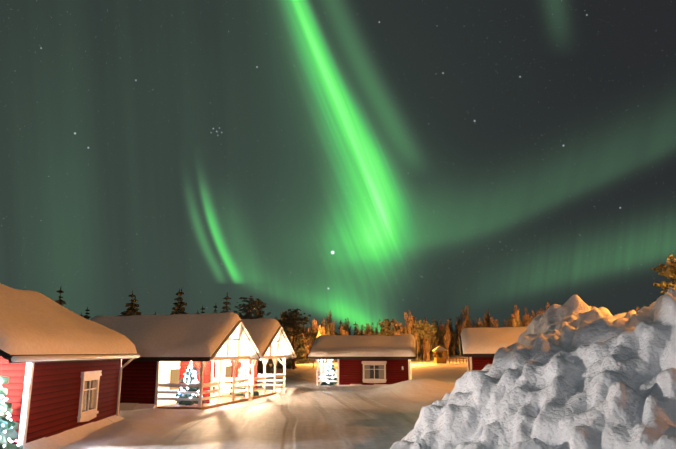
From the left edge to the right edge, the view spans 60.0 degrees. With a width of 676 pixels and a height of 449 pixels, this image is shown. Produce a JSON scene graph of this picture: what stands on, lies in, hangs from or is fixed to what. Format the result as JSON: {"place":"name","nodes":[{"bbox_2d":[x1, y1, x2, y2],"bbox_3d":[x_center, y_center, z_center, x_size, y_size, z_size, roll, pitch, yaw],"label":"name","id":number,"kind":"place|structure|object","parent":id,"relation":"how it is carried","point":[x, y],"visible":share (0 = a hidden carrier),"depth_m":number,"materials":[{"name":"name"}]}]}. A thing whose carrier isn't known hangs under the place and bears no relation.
{"place":"outdoors","nodes":[
{"label":"outdoors","id":0,"kind":"place"},
{"bbox_2d":[56,352,466,448],"bbox_3d":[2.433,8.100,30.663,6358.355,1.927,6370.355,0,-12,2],"label":"ground","id":1,"kind":"structure","parent":0,"point":[301,410],"depth_m":20.68,"materials":[{"name":"white snow"}]},
{"bbox_2d":[0,376,22,448],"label":"christmas tree","id":2,"kind":"object","parent":1,"relation":"on","point":[8,431],"visible":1,"depth_m":13.01,"materials":[{"name":"green plant"}]},
{"bbox_2d":[55,287,65,305],"bbox_3d":[-28.742,11.020,59.617,3.514,9.802,3.918,5,-12,-17],"label":"spruce tree","id":3,"kind":"object","parent":1,"relation":"on","point":[60,301],"visible":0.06,"depth_m":60.27,"materials":[{"name":"green plant"}]},
{"bbox_2d":[0,283,139,448],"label":"cabin","id":4,"kind":"object","parent":1,"relation":"on","point":[61,367],"visible":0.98,"depth_m":15.71,"materials":[{"name":"red wood"}]},
{"bbox_2d":[83,306,90,318],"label":"spruce tree","id":5,"kind":"object","parent":1,"relation":"on","point":[86,316],"visible":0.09,"depth_m":108.55,"materials":[{"name":"green plant"}]},
{"bbox_2d":[118,290,140,315],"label":"spruce tree","id":6,"kind":"object","parent":1,"relation":"on","point":[126,313],"visible":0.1,"depth_m":71.86,"materials":[{"name":"green plant"}]},
{"bbox_2d":[129,296,139,315],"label":"spruce tree","id":7,"kind":"object","parent":1,"relation":"on","point":[135,310],"visible":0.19,"depth_m":65.72,"materials":[{"name":"green plant"}]},
{"bbox_2d":[90,312,262,409],"bbox_3d":[-8.339,6.406,27.519,7.995,4.445,6.334,-3,-13,13],"label":"cabin","id":8,"kind":"object","parent":1,"relation":"on","point":[169,348],"visible":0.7,"depth_m":25.52,"materials":[{"name":"red"}]},
{"bbox_2d":[172,288,182,309],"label":"spruce tree","id":9,"kind":"object","parent":1,"relation":"on","point":[179,295],"visible":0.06,"depth_m":73.99,"materials":[{"name":"green plant"}]},
{"bbox_2d":[170,289,187,314],"bbox_3d":[-14.910,10.260,54.283,3.710,9.124,3.328,-7,-15,35],"label":"spruce tree","id":10,"kind":"object","parent":1,"relation":"on","point":[178,309],"visible":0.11,"depth_m":54.73,"materials":[{"name":"green plant"}]},
{"bbox_2d":[175,362,204,404],"bbox_3d":[-6.387,6.854,25.147,1.128,1.885,1.187,-4,-13,17],"label":"christmas tree","id":11,"kind":"object","parent":1,"relation":"on","point":[190,373],"visible":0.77,"depth_m":25.00,"materials":[{"name":"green plant"}]},
{"bbox_2d":[221,293,230,312],"bbox_3d":[-11.388,11.332,59.297,3.867,9.196,4.115,-7,-14,27],"label":"spruce tree","id":12,"kind":"object","parent":1,"relation":"on","point":[226,307],"visible":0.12,"depth_m":59.50,"materials":[{"name":"green plant"}]},
{"bbox_2d":[230,361,258,395],"bbox_3d":[-4.899,8.153,30.761,1.505,1.931,1.375,10,-16,-38],"label":"christmas tree","id":13,"kind":"object","parent":1,"relation":"on","point":[242,370],"visible":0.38,"depth_m":30.59,"materials":[{"name":"white plant"}]},
{"bbox_2d":[235,296,270,318],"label":"pine tree","id":14,"kind":"object","parent":1,"relation":"on","point":[248,307],"visible":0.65,"depth_m":65.19,"materials":[{"name":"green plant"}]},
{"bbox_2d":[212,318,296,399],"bbox_3d":[-7.026,7.592,33.064,7.995,4.487,6.305,-3,-13,13],"label":"cabin","id":15,"kind":"object","parent":1,"relation":"on","point":[269,338],"visible":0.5,"depth_m":31.75,"materials":[{"name":"red"}]},
{"bbox_2d":[252,300,272,373],"bbox_3d":[-8.301,11.838,60.858,3.515,8.472,3.918,2,-11,-11],"label":"spruce tree","id":16,"kind":"object","parent":1,"relation":"on","point":[258,312],"visible":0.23,"depth_m":59.88,"materials":[{"name":"green plant"}]},
{"bbox_2d":[271,316,295,368],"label":"spruce tree","id":17,"kind":"object","parent":1,"relation":"on","point":[279,365],"visible":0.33,"depth_m":69.38,"materials":[{"name":"green plant"}]},
{"bbox_2d":[288,328,297,362],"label":"birch tree","id":18,"kind":"object","parent":1,"relation":"on","point":[291,337],"visible":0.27,"depth_m":83.72,"materials":[{"name":"brown plant"}]},
{"bbox_2d":[277,308,310,369],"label":"pine tree","id":19,"kind":"object","parent":1,"relation":"on","point":[294,317],"visible":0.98,"depth_m":67.59,"materials":[{"name":"green plant"}]},
{"bbox_2d":[294,321,308,363],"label":"spruce tree","id":20,"kind":"object","parent":1,"relation":"on","point":[299,353],"visible":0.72,"depth_m":83.81,"materials":[{"name":"green plant"}]},
{"bbox_2d":[303,324,312,360],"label":"birch tree","id":21,"kind":"object","parent":1,"relation":"on","point":[305,345],"visible":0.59,"depth_m":84.33,"materials":[{"name":"brown plant"}]},
{"bbox_2d":[306,319,316,362],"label":"birch tree","id":22,"kind":"object","parent":1,"relation":"on","point":[314,321],"visible":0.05,"depth_m":89.34,"materials":[{"name":"brown plant"}]},
{"bbox_2d":[307,320,317,367],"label":"birch tree","id":23,"kind":"object","parent":1,"relation":"on","point":[313,337],"visible":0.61,"depth_m":71.20,"materials":[{"name":"brown plant"}]},
{"bbox_2d":[319,323,324,335],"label":"birch tree","id":24,"kind":"object","parent":1,"relation":"on","point":[322,332],"visible":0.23,"depth_m":87.15,"materials":[{"name":"brown plant"}]},
{"bbox_2d":[323,312,331,331],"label":"birch tree","id":25,"kind":"object","parent":1,"relation":"on","point":[328,318],"visible":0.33,"depth_m":101.24,"materials":[{"name":"brown plant"}]},
{"bbox_2d":[318,322,336,362],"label":"spruce tree","id":26,"kind":"object","parent":1,"relation":"on","point":[329,333],"visible":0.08,"depth_m":91.09,"materials":[{"name":"green plant"}]},
{"bbox_2d":[321,359,336,384],"bbox_3d":[-0.615,10.130,39.942,1.158,1.886,1.167,3,-13,-13],"label":"christmas tree","id":27,"kind":"object","parent":1,"relation":"on","point":[329,367],"visible":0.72,"depth_m":39.86,"materials":[{"name":"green plant"}]},
{"bbox_2d":[328,320,334,334],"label":"birch tree","id":28,"kind":"object","parent":1,"relation":"on","point":[333,331],"visible":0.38,"depth_m":94.48,"materials":[{"name":"brown plant"}]},
{"bbox_2d":[339,320,347,333],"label":"birch tree","id":29,"kind":"object","parent":1,"relation":"on","point":[343,326],"visible":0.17,"depth_m":98.61,"materials":[{"name":"brown plant"}]},
{"bbox_2d":[345,318,352,334],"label":"birch tree","id":30,"kind":"object","parent":1,"relation":"on","point":[349,332],"visible":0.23,"depth_m":109.16,"materials":[{"name":"brown plant"}]},
{"bbox_2d":[354,325,360,334],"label":"birch tree","id":31,"kind":"object","parent":1,"relation":"on","point":[357,331],"visible":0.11,"depth_m":103.09,"materials":[{"name":"brown plant"}]},
{"bbox_2d":[307,334,416,385],"bbox_3d":[1.931,9.744,41.513,7.295,3.879,6.319,-2,-12,7],"label":"cabin","id":32,"kind":"object","parent":1,"relation":"on","point":[371,360],"visible":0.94,"depth_m":38.93,"materials":[{"name":"red wood"}]},
{"bbox_2d":[367,323,373,334],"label":"birch tree","id":33,"kind":"object","parent":1,"relation":"on","point":[369,331],"visible":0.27,"depth_m":99.41,"materials":[{"name":"brown plant"}]},
{"bbox_2d":[378,318,399,335],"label":"pine tree","id":34,"kind":"object","parent":1,"relation":"on","point":[386,327],"visible":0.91,"depth_m":94.07,"materials":[{"name":"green plant"}]},
{"bbox_2d":[395,320,402,334],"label":"birch tree","id":35,"kind":"object","parent":1,"relation":"on","point":[399,329],"visible":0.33,"depth_m":93.89,"materials":[{"name":"brown plant"}]},
{"bbox_2d":[402,313,413,335],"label":"birch tree","id":36,"kind":"object","parent":1,"relation":"on","point":[409,325],"visible":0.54,"depth_m":91.99,"materials":[{"name":"brown plant"}]},
{"bbox_2d":[407,311,418,339],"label":"birch tree","id":37,"kind":"object","parent":1,"relation":"on","point":[413,322],"visible":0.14,"depth_m":94.61,"materials":[{"name":"brown plant"}]},
{"bbox_2d":[409,326,420,361],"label":"spruce tree","id":38,"kind":"object","parent":1,"relation":"on","point":[415,359],"visible":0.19,"depth_m":90.26,"materials":[{"name":"green plant"}]},
{"bbox_2d":[415,334,420,360],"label":"birch tree","id":39,"kind":"object","parent":1,"relation":"on","point":[418,346],"visible":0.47,"depth_m":90.32,"materials":[{"name":"brown plant"}]},
{"bbox_2d":[420,335,423,359],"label":"birch tree","id":40,"kind":"object","parent":1,"relation":"on","point":[421,346],"visible":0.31,"depth_m":93.64,"materials":[{"name":"brown plant"}]},
{"bbox_2d":[412,320,436,360],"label":"pine tree","id":41,"kind":"object","parent":1,"relation":"on","point":[422,329],"visible":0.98,"depth_m":87.92,"materials":[{"name":"green plant"}]},
{"bbox_2d":[421,328,431,360],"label":"birch tree","id":42,"kind":"object","parent":1,"relation":"on","point":[428,342],"visible":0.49,"depth_m":90.97,"materials":[{"name":"brown plant"}]},
{"bbox_2d":[422,331,432,360],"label":"birch tree","id":43,"kind":"object","parent":1,"relation":"on","point":[427,347],"visible":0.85,"depth_m":90.73,"materials":[{"name":"brown plant"}]},
{"bbox_2d":[430,328,437,349],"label":"birch tree","id":44,"kind":"object","parent":1,"relation":"on","point":[433,339],"visible":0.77,"depth_m":92.64,"materials":[{"name":"brown plant"}]},
{"bbox_2d":[426,318,442,357],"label":"spruce tree","id":45,"kind":"object","parent":1,"relation":"on","point":[440,355],"visible":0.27,"depth_m":101.44,"materials":[{"name":"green plant"}]},
{"bbox_2d":[430,341,439,359],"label":"spruce tree","id":46,"kind":"object","parent":1,"relation":"on","point":[432,356],"visible":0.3,"depth_m":97.38,"materials":[{"name":"green plant"}]},
{"bbox_2d":[436,324,443,353],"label":"birch tree","id":47,"kind":"object","parent":1,"relation":"on","point":[439,335],"visible":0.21,"depth_m":101.34,"materials":[{"name":"brown plant"}]},
{"bbox_2d":[440,329,445,347],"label":"birch tree","id":48,"kind":"object","parent":1,"relation":"on","point":[443,345],"visible":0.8,"depth_m":96.38,"materials":[{"name":"brown plant"}]},
{"bbox_2d":[441,318,451,357],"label":"birch tree","id":49,"kind":"object","parent":1,"relation":"on","point":[447,338],"visible":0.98,"depth_m":95.50,"materials":[{"name":"brown plant"}]},
{"bbox_2d":[432,346,466,363],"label":"playhouse","id":50,"kind":"object","parent":1,"relation":"on","point":[439,360],"depth_m":75.01,"materials":[{"name":"brown wood"}]},
{"bbox_2d":[444,319,458,355],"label":"spruce tree","id":51,"kind":"object","parent":1,"relation":"on","point":[451,351],"visible":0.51,"depth_m":106.94,"materials":[{"name":"green plant"}]},
{"bbox_2d":[451,332,456,350],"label":"birch tree","id":52,"kind":"object","parent":1,"relation":"on","point":[453,340],"visible":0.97,"depth_m":101.94,"materials":[{"name":"brown plant"}]},
{"bbox_2d":[454,318,461,342],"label":"birch tree","id":53,"kind":"object","parent":1,"relation":"on","point":[456,327],"visible":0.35,"depth_m":103.83,"materials":[{"name":"brown plant"}]},
{"bbox_2d":[456,314,462,336],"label":"birch tree","id":54,"kind":"object","parent":1,"relation":"on","point":[458,320],"visible":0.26,"depth_m":107.58,"materials":[{"name":"brown plant"}]},
{"bbox_2d":[457,319,466,334],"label":"birch tree","id":55,"kind":"object","parent":1,"relation":"on","point":[463,327],"visible":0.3,"depth_m":97.55,"materials":[{"name":"brown plant"}]},
{"bbox_2d":[461,306,470,327],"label":"birch tree","id":56,"kind":"object","parent":1,"relation":"on","point":[465,315],"visible":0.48,"depth_m":104.47,"materials":[{"name":"brown plant"}]},
{"bbox_2d":[481,311,490,327],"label":"birch tree","id":57,"kind":"object","parent":1,"relation":"on","point":[486,322],"visible":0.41,"depth_m":103.90,"materials":[{"name":"brown plant"}]},
{"bbox_2d":[483,309,492,326],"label":"birch tree","id":58,"kind":"object","parent":1,"relation":"on","point":[489,321],"visible":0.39,"depth_m":104.21,"materials":[{"name":"brown plant"}]},
{"bbox_2d":[459,326,527,370],"bbox_3d":[11.195,8.226,35.723,7.295,3.980,6.346,-2,-12,10],"label":"cabin","id":59,"kind":"object","parent":1,"relation":"on","point":[479,347],"visible":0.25,"depth_m":34.13,"materials":[{"name":"red"}]},
{"bbox_2d":[491,317,497,327],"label":"birch tree","id":60,"kind":"object","parent":1,"relation":"on","point":[494,324],"visible":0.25,"depth_m":99.60,"materials":[{"name":"brown plant"}]},
{"bbox_2d":[511,311,518,326],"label":"birch tree","id":61,"kind":"object","parent":1,"relation":"on","point":[515,317],"visible":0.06,"depth_m":91.45,"materials":[{"name":"brown plant"}]},
{"bbox_2d":[512,310,519,326],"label":"birch tree","id":62,"kind":"object","parent":1,"relation":"on","point":[515,323],"visible":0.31,"depth_m":89.39,"materials":[{"name":"brown plant"}]},
{"bbox_2d":[511,305,520,326],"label":"birch tree","id":63,"kind":"object","parent":1,"relation":"on","point":[516,314],"visible":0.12,"depth_m":93.69,"materials":[{"name":"brown plant"}]},
{"bbox_2d":[522,307,532,326],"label":"birch tree","id":64,"kind":"object","parent":1,"relation":"on","point":[527,318],"visible":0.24,"depth_m":94.64,"materials":[{"name":"plant"}]},
{"bbox_2d":[390,287,675,448],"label":"snow pile","id":65,"kind":"object","parent":1,"relation":"on","point":[574,372],"visible":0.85,"depth_m":11.33,"materials":[{"name":"white snow"}]},
{"bbox_2d":[651,255,675,294],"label":"pine tree","id":66,"kind":"object","parent":1,"relation":"on","point":[669,272],"visible":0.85,"depth_m":36.56,"materials":[{"name":"green plant"}]},
{"bbox_2d":[0,0,675,351],"label":"sky","id":67,"kind":"structure","parent":0,"point":[363,162],"materials":[{"name":"green"}]}
]}

